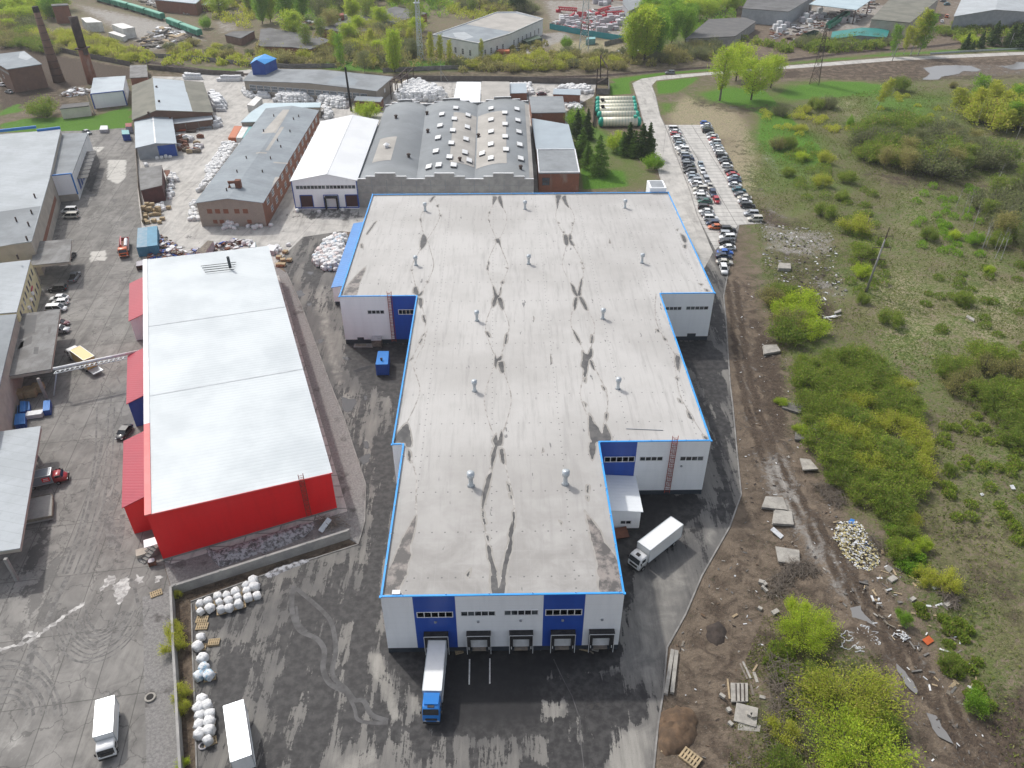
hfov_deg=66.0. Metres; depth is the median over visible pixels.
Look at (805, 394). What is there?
bush
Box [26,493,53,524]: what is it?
loading platform
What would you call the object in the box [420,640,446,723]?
articulated lorry
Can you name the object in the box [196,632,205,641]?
bulk bag
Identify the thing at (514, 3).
spruce tree
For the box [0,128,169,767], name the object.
concrete yard
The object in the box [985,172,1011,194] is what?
tree
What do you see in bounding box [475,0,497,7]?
bush
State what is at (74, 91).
scrap heap
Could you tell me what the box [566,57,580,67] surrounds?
bush
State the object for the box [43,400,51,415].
panel stack
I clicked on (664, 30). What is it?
tree
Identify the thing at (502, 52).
shipping container
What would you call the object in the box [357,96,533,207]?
vaulted hall
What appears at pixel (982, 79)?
birch tree
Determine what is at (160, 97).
storage shed
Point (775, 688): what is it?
brushwood pile
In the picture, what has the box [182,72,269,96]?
wrapped bales
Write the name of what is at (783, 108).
bush
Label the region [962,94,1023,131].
bush
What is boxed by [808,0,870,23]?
open shed
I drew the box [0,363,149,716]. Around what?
tyre marks
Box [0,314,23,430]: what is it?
workshop hall
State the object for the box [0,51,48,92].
boiler house
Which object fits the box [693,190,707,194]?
car
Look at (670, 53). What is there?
bush
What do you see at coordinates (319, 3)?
tree
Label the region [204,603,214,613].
bulk bag
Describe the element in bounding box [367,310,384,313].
window
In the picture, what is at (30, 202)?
factory hall
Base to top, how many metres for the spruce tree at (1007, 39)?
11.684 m
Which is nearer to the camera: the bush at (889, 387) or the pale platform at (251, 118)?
the bush at (889, 387)
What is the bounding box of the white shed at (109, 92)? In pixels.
[90,76,128,108]
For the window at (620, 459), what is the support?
in the warehouse at (546, 386)
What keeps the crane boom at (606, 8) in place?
on the ground at (734, 118)
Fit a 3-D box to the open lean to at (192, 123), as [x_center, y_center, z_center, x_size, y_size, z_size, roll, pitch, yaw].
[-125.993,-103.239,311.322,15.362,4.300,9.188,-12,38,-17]
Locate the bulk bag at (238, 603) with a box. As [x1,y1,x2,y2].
[234,598,243,608]
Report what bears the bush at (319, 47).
on the ground at (734, 118)
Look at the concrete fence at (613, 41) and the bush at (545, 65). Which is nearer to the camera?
the bush at (545, 65)
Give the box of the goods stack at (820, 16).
[817,14,823,19]
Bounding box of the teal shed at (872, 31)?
[831,28,888,40]
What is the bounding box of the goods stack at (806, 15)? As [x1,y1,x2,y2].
[802,13,808,19]
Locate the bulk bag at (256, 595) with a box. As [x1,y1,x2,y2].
[252,591,261,599]
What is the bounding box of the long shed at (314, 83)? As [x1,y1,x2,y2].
[243,69,392,103]
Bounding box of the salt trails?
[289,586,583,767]
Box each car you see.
[45,303,66,311]
[47,283,67,292]
[49,293,69,301]
[52,297,68,305]
[58,324,70,333]
[59,318,69,326]
[61,206,78,213]
[62,211,79,218]
[68,272,80,282]
[81,129,91,133]
[115,424,132,439]
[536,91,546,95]
[665,70,674,73]
[668,125,679,130]
[670,131,679,135]
[672,135,684,140]
[673,138,685,142]
[674,141,685,145]
[676,146,689,151]
[680,151,692,156]
[681,155,694,160]
[681,161,694,165]
[682,164,695,168]
[683,167,696,173]
[686,171,699,175]
[687,174,697,178]
[687,177,701,182]
[691,181,706,186]
[693,185,707,190]
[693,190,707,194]
[695,192,709,199]
[697,161,703,166]
[697,198,712,203]
[698,203,712,209]
[699,167,705,173]
[699,208,713,212]
[700,120,710,124]
[700,211,715,215]
[702,127,713,132]
[702,174,709,182]
[703,214,718,220]
[705,219,719,224]
[707,134,718,138]
[707,183,713,189]
[707,223,720,229]
[708,139,721,143]
[709,188,716,196]
[710,142,722,146]
[711,145,723,148]
[712,195,719,202]
[713,147,725,151]
[715,152,728,157]
[715,252,731,258]
[716,248,733,254]
[716,258,732,264]
[717,156,730,160]
[718,238,734,244]
[719,159,732,163]
[719,229,735,235]
[719,233,735,240]
[719,244,735,250]
[719,262,728,273]
[720,225,735,231]
[721,162,732,167]
[724,168,737,172]
[726,171,739,175]
[727,174,741,178]
[727,177,741,182]
[728,181,741,186]
[731,186,745,191]
[733,191,747,196]
[737,194,751,199]
[737,198,752,202]
[740,201,754,208]
[743,209,758,216]
[747,214,763,221]
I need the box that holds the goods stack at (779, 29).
[776,27,782,32]
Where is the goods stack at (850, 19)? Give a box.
[848,17,855,22]
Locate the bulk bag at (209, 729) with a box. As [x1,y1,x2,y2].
[203,724,215,735]
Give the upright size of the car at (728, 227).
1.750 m
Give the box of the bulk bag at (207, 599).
[203,596,212,604]
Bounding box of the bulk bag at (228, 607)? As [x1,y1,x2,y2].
[224,603,233,612]
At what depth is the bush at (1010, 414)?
158.64 m
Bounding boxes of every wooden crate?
[16,388,23,398]
[22,385,32,390]
[23,386,37,398]
[30,381,45,392]
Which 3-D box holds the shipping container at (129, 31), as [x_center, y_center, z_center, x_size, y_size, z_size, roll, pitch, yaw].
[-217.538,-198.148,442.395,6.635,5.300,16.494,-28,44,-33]
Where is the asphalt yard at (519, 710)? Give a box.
[191,224,739,767]
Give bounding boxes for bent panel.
[318,517,330,532]
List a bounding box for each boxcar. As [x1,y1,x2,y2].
[97,0,110,4]
[110,0,128,9]
[127,3,145,14]
[144,8,164,19]
[165,17,182,29]
[179,23,202,36]
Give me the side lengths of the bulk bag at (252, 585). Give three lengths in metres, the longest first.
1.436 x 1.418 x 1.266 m
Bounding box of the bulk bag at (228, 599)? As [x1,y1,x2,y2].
[223,596,233,604]
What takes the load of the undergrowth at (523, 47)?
on the ground at (734, 118)
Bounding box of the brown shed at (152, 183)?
[139,165,169,202]
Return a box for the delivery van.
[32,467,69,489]
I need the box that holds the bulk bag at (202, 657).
[196,652,208,663]
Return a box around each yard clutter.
[551,9,621,30]
[769,0,878,39]
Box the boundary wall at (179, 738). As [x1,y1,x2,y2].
[169,586,184,767]
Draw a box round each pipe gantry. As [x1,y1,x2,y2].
[389,68,413,99]
[595,55,607,94]
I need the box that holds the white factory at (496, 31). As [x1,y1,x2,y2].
[432,11,542,58]
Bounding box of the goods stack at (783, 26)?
[780,24,786,29]
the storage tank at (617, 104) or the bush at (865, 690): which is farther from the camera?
the storage tank at (617, 104)
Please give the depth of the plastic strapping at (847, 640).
117.59 m
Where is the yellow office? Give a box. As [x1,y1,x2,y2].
[0,260,41,321]
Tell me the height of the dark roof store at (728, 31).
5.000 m
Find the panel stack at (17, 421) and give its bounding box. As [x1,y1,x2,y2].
[14,413,20,428]
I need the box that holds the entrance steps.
[136,537,160,563]
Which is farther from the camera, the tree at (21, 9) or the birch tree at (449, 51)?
the tree at (21, 9)
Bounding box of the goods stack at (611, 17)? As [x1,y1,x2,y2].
[608,15,613,21]
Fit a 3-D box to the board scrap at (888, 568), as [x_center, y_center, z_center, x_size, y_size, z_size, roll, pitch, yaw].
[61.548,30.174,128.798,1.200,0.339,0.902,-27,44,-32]
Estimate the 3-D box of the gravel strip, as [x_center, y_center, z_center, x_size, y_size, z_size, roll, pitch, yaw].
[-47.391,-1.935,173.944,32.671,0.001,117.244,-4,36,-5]
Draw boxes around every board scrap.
[770,527,783,538]
[885,565,892,571]
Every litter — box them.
[660,277,999,767]
[761,222,847,320]
[833,516,976,694]
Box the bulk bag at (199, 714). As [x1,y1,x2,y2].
[194,709,204,719]
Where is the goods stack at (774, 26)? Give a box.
[772,24,778,29]
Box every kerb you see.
[191,544,357,601]
[191,603,197,767]
[286,272,365,543]
[652,86,701,223]
[653,225,741,767]
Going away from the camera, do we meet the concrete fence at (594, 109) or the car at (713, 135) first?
the car at (713, 135)
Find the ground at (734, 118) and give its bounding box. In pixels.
[0,0,1023,767]
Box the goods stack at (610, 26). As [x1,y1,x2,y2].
[607,24,612,30]
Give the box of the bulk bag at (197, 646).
[191,640,203,652]
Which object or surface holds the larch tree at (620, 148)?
on the ground at (734, 118)
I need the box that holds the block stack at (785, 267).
[778,263,790,271]
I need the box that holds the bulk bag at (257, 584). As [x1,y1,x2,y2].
[254,582,260,590]
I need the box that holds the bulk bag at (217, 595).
[213,591,221,601]
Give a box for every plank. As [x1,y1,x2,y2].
[727,679,730,698]
[739,663,747,678]
[742,661,751,678]
[753,672,758,682]
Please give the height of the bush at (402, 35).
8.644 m
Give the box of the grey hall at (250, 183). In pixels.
[194,106,319,226]
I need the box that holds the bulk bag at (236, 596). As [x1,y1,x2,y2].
[233,592,241,599]
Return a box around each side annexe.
[122,431,151,533]
[126,348,143,426]
[128,277,142,339]
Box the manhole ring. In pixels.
[144,692,155,702]
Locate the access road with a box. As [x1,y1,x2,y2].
[632,52,1023,267]
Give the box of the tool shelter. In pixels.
[371,336,381,347]
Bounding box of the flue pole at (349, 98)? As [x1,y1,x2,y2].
[344,67,352,111]
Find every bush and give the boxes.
[0,10,19,20]
[0,20,17,32]
[0,27,17,40]
[0,35,13,47]
[5,34,29,47]
[10,22,37,34]
[11,14,43,28]
[11,31,35,39]
[13,18,48,30]
[14,10,46,23]
[19,93,60,117]
[22,32,52,47]
[24,39,55,52]
[25,27,51,35]
[34,34,56,42]
[43,42,65,53]
[50,27,71,35]
[51,35,70,44]
[54,28,73,38]
[66,41,86,50]
[68,34,85,41]
[77,44,99,54]
[82,29,95,35]
[83,33,96,42]
[85,38,104,45]
[86,32,101,40]
[92,41,109,48]
[98,46,114,55]
[99,36,122,45]
[104,51,120,58]
[109,41,122,48]
[116,49,139,62]
[118,44,136,52]
[123,46,140,53]
[156,628,190,655]
[162,41,176,49]
[162,618,185,638]
[164,45,180,53]
[169,680,194,701]
[173,590,183,597]
[173,696,191,716]
[173,756,190,767]
[175,40,192,49]
[182,36,202,45]
[198,14,212,28]
[200,46,223,56]
[211,42,223,48]
[214,47,240,58]
[218,44,235,50]
[230,52,245,59]
[244,47,256,54]
[251,50,278,60]
[258,46,269,54]
[268,45,288,55]
[275,51,299,63]
[292,55,307,63]
[295,45,312,59]
[311,55,326,63]
[314,46,340,59]
[315,41,329,52]
[326,52,347,63]
[331,0,347,9]
[339,36,360,48]
[341,39,362,57]
[342,29,363,41]
[345,30,381,43]
[350,49,366,62]
[351,33,376,50]
[352,100,383,118]
[356,14,386,27]
[356,24,386,39]
[361,21,385,33]
[361,41,385,60]
[363,52,379,66]
[372,51,406,67]
[378,22,401,34]
[390,18,422,33]
[399,26,425,42]
[400,44,423,55]
[445,56,468,66]
[457,0,479,10]
[464,59,482,67]
[474,53,491,63]
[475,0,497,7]
[481,2,498,12]
[483,60,499,66]
[485,52,502,62]
[490,0,508,7]
[499,3,516,11]
[500,55,524,66]
[502,53,523,61]
[504,61,519,71]
[515,59,535,70]
[516,0,542,13]
[519,53,533,59]
[528,47,549,58]
[536,53,548,62]
[536,63,548,70]
[551,58,568,69]
[555,49,575,61]
[560,35,573,46]
[560,43,581,53]
[564,48,583,58]
[565,105,586,127]
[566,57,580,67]
[578,58,597,70]
[585,49,603,57]
[589,53,607,66]
[591,45,607,56]
[604,130,623,150]
[608,52,623,62]
[608,59,629,70]
[618,46,630,53]
[624,50,642,59]
[637,152,664,169]
[649,50,669,62]
[664,42,681,54]
[664,51,679,58]
[666,39,695,52]
[674,49,689,58]
[684,37,705,47]
[688,46,712,59]
[701,35,723,46]
[704,44,717,52]
[751,283,786,304]
[759,708,812,767]
[762,709,806,754]
[764,312,818,347]
[764,737,807,767]
[765,304,822,331]
[766,281,799,298]
[767,134,788,149]
[768,297,796,322]
[768,599,847,659]
[769,101,791,116]
[774,395,790,405]
[776,654,918,746]
[777,165,795,176]
[780,284,828,313]
[782,134,799,148]
[783,594,811,618]
[784,299,822,323]
[784,363,835,399]
[789,359,826,383]
[790,422,811,434]
[791,35,809,47]
[791,387,831,409]
[792,123,806,131]
[793,150,809,159]
[793,351,824,368]
[793,692,926,767]
[795,314,834,341]
[796,33,816,42]
[798,394,841,422]
[799,407,834,437]
[799,419,842,451]
[800,104,811,112]
[800,657,834,691]
[804,39,825,50]
[807,96,825,109]
[810,32,830,40]
[811,172,833,186]
[811,382,840,402]
[811,439,862,472]
[812,429,860,464]
[813,200,842,218]
[814,384,859,418]
[815,150,836,162]
[816,361,856,389]
[816,411,861,436]
[818,93,840,108]
[818,346,853,368]
[819,357,850,377]
[820,376,858,399]
[820,462,856,489]
[825,39,844,49]
[829,400,881,430]
[834,33,859,41]
[834,188,850,199]
[834,342,875,367]
[835,209,875,236]
[836,169,859,183]
[836,416,880,453]
[837,38,860,48]
[838,374,887,400]
[839,364,879,388]
[841,390,878,412]
[843,400,876,421]
[844,120,895,145]
[844,128,878,149]
[844,473,883,508]
[845,114,854,127]
[845,355,880,379]
[846,119,888,137]
[846,460,885,491]
[848,239,885,259]
[848,449,899,479]
[849,432,898,463]
[850,261,874,279]
[851,110,905,131]
[851,139,881,162]
[855,39,869,46]
[855,291,873,304]
[855,347,891,373]
[857,410,896,433]
[857,467,918,502]
[859,127,903,156]
[859,388,903,413]
[860,423,892,442]
[861,701,909,740]
[864,358,902,385]
[865,138,903,166]
[866,120,908,139]
[868,38,888,48]
[870,492,903,519]
[871,406,914,433]
[873,486,922,521]
[874,108,920,136]
[874,306,908,328]
[874,376,914,403]
[874,515,922,540]
[876,434,920,461]
[877,447,923,484]
[881,36,892,45]
[882,533,914,560]
[883,107,932,125]
[884,386,928,416]
[888,374,919,392]
[891,73,913,90]
[891,468,935,500]
[892,510,923,529]
[893,415,937,440]
[894,404,928,430]
[894,538,923,555]
[895,132,920,148]
[895,451,943,485]
[895,607,915,628]
[904,430,940,461]
[907,120,958,143]
[907,140,959,172]
[909,140,972,180]
[909,561,940,587]
[912,534,934,552]
[917,131,975,160]
[918,224,940,240]
[927,111,971,140]
[928,351,971,378]
[930,126,979,143]
[930,565,965,594]
[934,647,964,676]
[937,26,955,35]
[937,370,976,398]
[944,460,959,473]
[947,228,961,239]
[947,288,976,304]
[948,81,958,87]
[948,90,995,116]
[950,353,985,374]
[952,363,985,387]
[953,26,968,33]
[956,34,986,43]
[958,181,1023,213]
[959,377,1001,402]
[961,137,1018,170]
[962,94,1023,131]
[962,336,1014,364]
[963,683,992,719]
[964,228,988,244]
[966,350,1012,376]
[976,95,1023,127]
[976,136,1023,164]
[977,398,1009,413]
[979,201,1023,229]
[980,377,1023,409]
[982,23,995,31]
[982,265,996,272]
[985,227,1013,246]
[987,406,1023,430]
[988,192,1023,216]
[989,373,1022,395]
[990,422,1023,448]
[992,343,1019,365]
[994,86,1023,129]
[1001,354,1023,380]
[1002,174,1023,205]
[1002,376,1023,392]
[1004,216,1023,240]
[1008,20,1023,26]
[1012,396,1023,416]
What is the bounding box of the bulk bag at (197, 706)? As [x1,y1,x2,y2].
[192,701,202,712]
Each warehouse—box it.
[143,246,336,559]
[155,0,205,15]
[338,180,715,654]
[741,0,812,24]
[869,0,937,37]
[951,0,1023,30]
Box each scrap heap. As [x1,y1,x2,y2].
[59,86,90,96]
[143,234,251,258]
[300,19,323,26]
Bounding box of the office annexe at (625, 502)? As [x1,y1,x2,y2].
[605,475,642,529]
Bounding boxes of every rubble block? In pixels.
[727,720,733,726]
[751,712,756,718]
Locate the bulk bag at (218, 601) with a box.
[215,598,223,606]
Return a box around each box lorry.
[64,345,103,374]
[93,695,119,761]
[627,516,683,571]
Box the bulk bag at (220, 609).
[216,605,224,613]
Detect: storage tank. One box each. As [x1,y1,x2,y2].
[595,98,636,104]
[595,103,636,108]
[595,105,637,113]
[596,96,635,100]
[597,111,639,118]
[598,115,641,126]
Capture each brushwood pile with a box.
[762,647,809,735]
[763,568,796,601]
[773,555,822,579]
[811,479,847,509]
[861,529,889,555]
[927,571,962,610]
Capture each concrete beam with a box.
[664,649,674,695]
[670,650,678,694]
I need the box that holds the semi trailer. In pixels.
[223,699,255,767]
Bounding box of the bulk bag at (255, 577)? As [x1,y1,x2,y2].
[248,575,258,581]
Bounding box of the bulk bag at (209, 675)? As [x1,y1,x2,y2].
[202,669,215,681]
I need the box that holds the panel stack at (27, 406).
[25,401,30,411]
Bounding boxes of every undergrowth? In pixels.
[21,10,54,24]
[59,30,252,66]
[203,0,255,27]
[253,0,455,18]
[253,32,478,69]
[435,0,512,18]
[453,43,715,72]
[491,38,554,59]
[644,0,745,37]
[741,34,883,53]
[759,106,852,135]
[760,638,813,767]
[782,141,831,199]
[834,185,890,293]
[877,91,946,120]
[883,523,926,576]
[910,181,986,257]
[912,601,998,711]
[919,260,1023,350]
[932,411,1023,546]
[936,23,1020,40]
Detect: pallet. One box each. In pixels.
[150,588,162,598]
[195,615,208,622]
[195,622,208,629]
[204,735,217,746]
[207,638,220,645]
[678,746,702,767]
[730,683,747,702]
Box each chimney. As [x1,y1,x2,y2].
[32,6,64,82]
[68,6,96,84]
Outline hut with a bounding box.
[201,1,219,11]
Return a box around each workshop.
[258,28,329,54]
[321,6,426,39]
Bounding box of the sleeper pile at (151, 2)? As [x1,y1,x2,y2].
[137,0,189,14]
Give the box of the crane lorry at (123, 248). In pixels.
[117,236,129,257]
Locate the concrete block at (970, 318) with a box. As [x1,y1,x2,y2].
[966,315,973,321]
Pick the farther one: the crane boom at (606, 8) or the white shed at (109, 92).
the crane boom at (606, 8)
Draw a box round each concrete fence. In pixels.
[8,40,129,65]
[147,64,243,75]
[150,53,336,67]
[383,64,535,71]
[408,75,606,83]
[593,91,596,125]
[597,79,609,94]
[604,37,623,45]
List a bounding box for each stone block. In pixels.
[771,608,779,615]
[887,575,897,582]
[909,596,916,601]
[943,600,952,607]
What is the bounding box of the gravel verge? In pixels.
[143,590,177,767]
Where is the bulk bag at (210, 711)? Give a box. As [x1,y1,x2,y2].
[204,708,214,717]
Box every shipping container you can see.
[81,17,104,31]
[108,31,126,41]
[112,23,136,38]
[136,227,148,256]
[147,226,159,254]
[196,240,214,253]
[228,126,241,141]
[236,126,248,142]
[247,96,262,111]
[327,13,343,20]
[497,49,509,54]
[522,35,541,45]
[586,37,594,44]
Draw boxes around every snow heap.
[206,539,257,566]
[256,522,314,553]
[262,558,310,578]
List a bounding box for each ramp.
[354,343,372,347]
[614,526,629,538]
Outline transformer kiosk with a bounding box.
[60,102,91,118]
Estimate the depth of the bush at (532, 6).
491.20 m
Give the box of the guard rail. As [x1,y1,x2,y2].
[930,47,1023,53]
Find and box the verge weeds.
[729,615,906,767]
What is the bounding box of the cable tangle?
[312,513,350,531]
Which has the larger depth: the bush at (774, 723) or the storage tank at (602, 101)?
the storage tank at (602, 101)
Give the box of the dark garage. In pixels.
[225,31,254,45]
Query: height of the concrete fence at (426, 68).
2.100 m
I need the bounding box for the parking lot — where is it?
[665,125,761,249]
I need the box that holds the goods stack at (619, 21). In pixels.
[617,19,622,25]
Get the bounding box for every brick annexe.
[510,83,526,100]
[553,89,579,102]
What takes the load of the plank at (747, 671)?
on the ground at (734, 118)
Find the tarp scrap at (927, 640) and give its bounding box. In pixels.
[922,636,933,644]
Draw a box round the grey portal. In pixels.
[622,0,645,22]
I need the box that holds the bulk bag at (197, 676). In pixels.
[193,669,203,682]
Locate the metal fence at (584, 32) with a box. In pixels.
[550,23,625,39]
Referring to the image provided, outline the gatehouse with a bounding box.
[130,65,148,84]
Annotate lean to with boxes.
[173,115,212,131]
[331,222,362,304]
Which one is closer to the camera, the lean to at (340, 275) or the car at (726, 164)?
the lean to at (340, 275)
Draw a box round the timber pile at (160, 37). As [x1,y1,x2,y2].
[136,26,192,48]
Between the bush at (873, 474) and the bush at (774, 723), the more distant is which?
the bush at (873, 474)
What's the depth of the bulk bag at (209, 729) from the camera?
105.02 m
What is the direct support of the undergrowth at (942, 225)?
on the ground at (734, 118)
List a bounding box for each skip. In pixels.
[99,126,108,132]
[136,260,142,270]
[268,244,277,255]
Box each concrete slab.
[733,702,757,727]
[738,723,760,731]
[761,496,787,510]
[762,344,780,355]
[772,510,793,525]
[775,546,799,564]
[794,430,805,441]
[800,458,817,470]
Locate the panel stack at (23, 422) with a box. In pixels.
[19,413,26,427]
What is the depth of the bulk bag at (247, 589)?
124.32 m
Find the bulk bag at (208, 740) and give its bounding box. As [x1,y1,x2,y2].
[202,734,213,746]
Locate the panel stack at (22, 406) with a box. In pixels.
[20,401,25,413]
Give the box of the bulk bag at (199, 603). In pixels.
[196,599,203,607]
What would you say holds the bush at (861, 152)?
on the ground at (734, 118)
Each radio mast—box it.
[413,0,423,59]
[579,0,588,49]
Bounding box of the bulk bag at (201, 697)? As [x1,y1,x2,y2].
[196,693,207,701]
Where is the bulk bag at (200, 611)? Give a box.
[196,607,205,615]
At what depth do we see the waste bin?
129.26 m
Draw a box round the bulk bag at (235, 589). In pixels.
[231,586,239,595]
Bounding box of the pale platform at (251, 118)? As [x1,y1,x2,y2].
[241,102,321,125]
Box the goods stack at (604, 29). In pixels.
[602,27,607,32]
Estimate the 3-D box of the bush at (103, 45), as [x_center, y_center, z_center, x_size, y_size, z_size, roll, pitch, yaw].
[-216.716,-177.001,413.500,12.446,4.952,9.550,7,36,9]
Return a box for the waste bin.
[148,557,156,566]
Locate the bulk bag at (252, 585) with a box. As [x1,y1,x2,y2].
[249,582,255,591]
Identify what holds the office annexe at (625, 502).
on the asphalt yard at (519, 710)
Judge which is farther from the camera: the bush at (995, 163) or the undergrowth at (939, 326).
the bush at (995, 163)
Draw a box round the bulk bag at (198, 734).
[193,726,204,740]
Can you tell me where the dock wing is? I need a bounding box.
[52,133,99,201]
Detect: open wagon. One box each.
[801,30,818,37]
[825,11,850,28]
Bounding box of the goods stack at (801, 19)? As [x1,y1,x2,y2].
[798,17,805,22]
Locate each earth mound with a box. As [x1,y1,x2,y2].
[657,705,697,755]
[706,621,726,645]
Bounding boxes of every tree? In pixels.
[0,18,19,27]
[2,0,29,10]
[3,3,33,18]
[29,0,56,9]
[35,0,61,18]
[55,0,72,5]
[201,0,230,13]
[242,0,251,13]
[250,0,269,23]
[260,0,277,21]
[273,0,295,14]
[275,8,304,32]
[293,0,309,16]
[294,22,312,42]
[305,0,329,17]
[309,17,326,36]
[316,7,339,26]
[320,0,330,10]
[326,29,338,48]
[327,5,342,23]
[330,31,345,68]
[336,21,359,38]
[340,0,359,17]
[344,14,366,27]
[354,49,371,72]
[356,0,376,16]
[365,28,374,40]
[368,6,393,22]
[368,38,382,52]
[373,22,385,33]
[378,27,404,72]
[387,0,402,5]
[402,0,429,22]
[403,37,421,55]
[405,26,413,38]
[407,16,428,32]
[425,32,435,63]
[435,34,443,64]
[446,39,453,59]
[466,0,477,10]
[479,39,483,55]
[508,0,521,10]
[517,0,527,11]
[570,109,582,138]
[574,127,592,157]
[579,141,595,169]
[580,108,595,139]
[583,134,613,178]
[614,131,629,155]
[616,122,634,158]
[618,8,649,59]
[626,130,643,158]
[627,3,669,59]
[629,123,655,160]
[638,0,661,7]
[638,2,664,7]
[643,122,657,157]
[648,12,674,52]
[653,5,669,14]
[660,0,684,8]
[663,1,690,42]
[677,5,699,42]
[680,0,704,5]
[682,2,700,15]
[691,0,725,17]
[707,43,743,100]
[722,0,744,10]
[725,38,762,80]
[734,54,777,99]
[764,51,789,87]
[876,77,896,107]
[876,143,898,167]
[889,23,904,54]
[894,146,922,173]
[895,145,915,166]
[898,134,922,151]
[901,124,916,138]
[902,24,915,54]
[909,7,934,54]
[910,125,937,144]
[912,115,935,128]
[917,11,940,54]
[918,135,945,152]
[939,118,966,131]
[943,139,965,153]
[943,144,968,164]
[950,85,972,107]
[957,33,973,50]
[961,153,977,172]
[962,142,980,155]
[967,71,994,95]
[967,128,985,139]
[968,86,992,118]
[974,153,998,170]
[975,31,985,47]
[979,198,1003,218]
[985,20,1002,46]
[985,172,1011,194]
[987,79,1005,100]
[988,80,1008,99]
[989,208,1021,236]
[998,89,1017,102]
[999,24,1023,48]
[1000,23,1018,47]
[1004,83,1023,98]
[1004,99,1023,128]
[1004,108,1017,132]
[1007,176,1023,191]
[1012,223,1023,251]
[1016,162,1023,176]
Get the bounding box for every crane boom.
[556,6,576,12]
[575,11,586,16]
[595,5,610,13]
[602,11,623,16]
[607,6,622,10]
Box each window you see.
[250,85,256,90]
[257,85,263,90]
[264,86,270,91]
[271,86,277,91]
[295,185,325,189]
[308,89,314,94]
[315,90,321,95]
[325,185,355,188]
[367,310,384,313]
[398,309,413,314]
[416,612,452,617]
[460,611,495,615]
[504,610,538,615]
[542,178,549,184]
[545,609,582,615]
[604,456,634,461]
[620,520,631,523]
[639,456,662,460]
[666,306,681,309]
[679,456,703,460]
[686,306,708,309]
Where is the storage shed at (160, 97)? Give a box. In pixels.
[132,78,213,128]
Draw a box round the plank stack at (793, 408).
[782,402,802,414]
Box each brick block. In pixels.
[529,96,565,125]
[537,149,579,192]
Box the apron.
[164,275,347,563]
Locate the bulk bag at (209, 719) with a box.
[203,715,215,725]
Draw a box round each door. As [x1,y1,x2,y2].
[300,196,312,206]
[345,195,357,205]
[357,337,363,342]
[686,333,695,339]
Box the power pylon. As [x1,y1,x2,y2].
[809,25,829,83]
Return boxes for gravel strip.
[164,265,364,584]
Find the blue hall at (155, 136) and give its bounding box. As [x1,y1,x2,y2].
[134,117,178,159]
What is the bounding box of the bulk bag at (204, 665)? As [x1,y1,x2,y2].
[198,661,209,670]
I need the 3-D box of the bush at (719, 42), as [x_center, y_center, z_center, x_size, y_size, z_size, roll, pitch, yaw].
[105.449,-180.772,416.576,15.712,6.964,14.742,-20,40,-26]
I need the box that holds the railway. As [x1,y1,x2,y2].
[134,37,1002,77]
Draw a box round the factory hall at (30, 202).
[0,125,61,275]
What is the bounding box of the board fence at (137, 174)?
[133,121,143,224]
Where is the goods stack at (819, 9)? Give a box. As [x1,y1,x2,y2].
[816,7,822,13]
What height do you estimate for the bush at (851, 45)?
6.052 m
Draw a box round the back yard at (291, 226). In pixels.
[137,69,595,265]
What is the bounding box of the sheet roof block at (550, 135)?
[531,118,574,164]
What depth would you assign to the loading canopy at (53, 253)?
208.87 m
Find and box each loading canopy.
[0,426,41,581]
[9,309,60,398]
[31,239,72,283]
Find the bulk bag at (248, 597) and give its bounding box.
[243,592,252,602]
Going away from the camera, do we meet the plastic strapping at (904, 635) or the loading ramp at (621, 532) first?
the plastic strapping at (904, 635)
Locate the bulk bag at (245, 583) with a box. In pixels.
[241,581,249,588]
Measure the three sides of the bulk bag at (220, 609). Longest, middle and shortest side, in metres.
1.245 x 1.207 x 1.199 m
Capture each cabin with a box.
[121,130,131,140]
[125,123,133,132]
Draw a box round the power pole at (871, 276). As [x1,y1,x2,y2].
[865,227,893,291]
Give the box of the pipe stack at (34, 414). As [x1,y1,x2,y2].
[25,409,43,418]
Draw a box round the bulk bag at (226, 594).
[222,591,231,598]
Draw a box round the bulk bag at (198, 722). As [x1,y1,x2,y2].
[193,718,203,729]
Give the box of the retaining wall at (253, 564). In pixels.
[170,529,350,592]
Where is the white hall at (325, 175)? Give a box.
[290,115,378,209]
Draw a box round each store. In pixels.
[51,3,70,23]
[454,82,480,101]
[481,81,509,101]
[686,17,755,46]
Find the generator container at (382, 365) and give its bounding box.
[375,351,389,374]
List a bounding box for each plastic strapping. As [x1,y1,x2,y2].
[840,630,857,649]
[857,624,877,634]
[892,631,910,640]
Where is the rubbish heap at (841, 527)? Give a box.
[833,521,879,570]
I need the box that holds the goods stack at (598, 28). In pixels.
[596,26,601,31]
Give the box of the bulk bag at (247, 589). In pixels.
[243,586,250,593]
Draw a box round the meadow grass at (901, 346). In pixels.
[752,84,1023,765]
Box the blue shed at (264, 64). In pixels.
[250,54,276,74]
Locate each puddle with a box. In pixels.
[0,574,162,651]
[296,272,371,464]
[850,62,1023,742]
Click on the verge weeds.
(759, 656)
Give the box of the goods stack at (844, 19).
[839,17,846,22]
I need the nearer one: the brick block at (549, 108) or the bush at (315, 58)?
the brick block at (549, 108)
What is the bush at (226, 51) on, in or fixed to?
on the ground at (734, 118)
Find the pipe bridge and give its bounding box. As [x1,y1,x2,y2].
[53,350,137,395]
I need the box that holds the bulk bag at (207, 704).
[202,698,212,709]
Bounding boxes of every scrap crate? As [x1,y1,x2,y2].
[192,148,200,152]
[196,134,203,137]
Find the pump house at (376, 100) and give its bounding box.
[354,96,383,110]

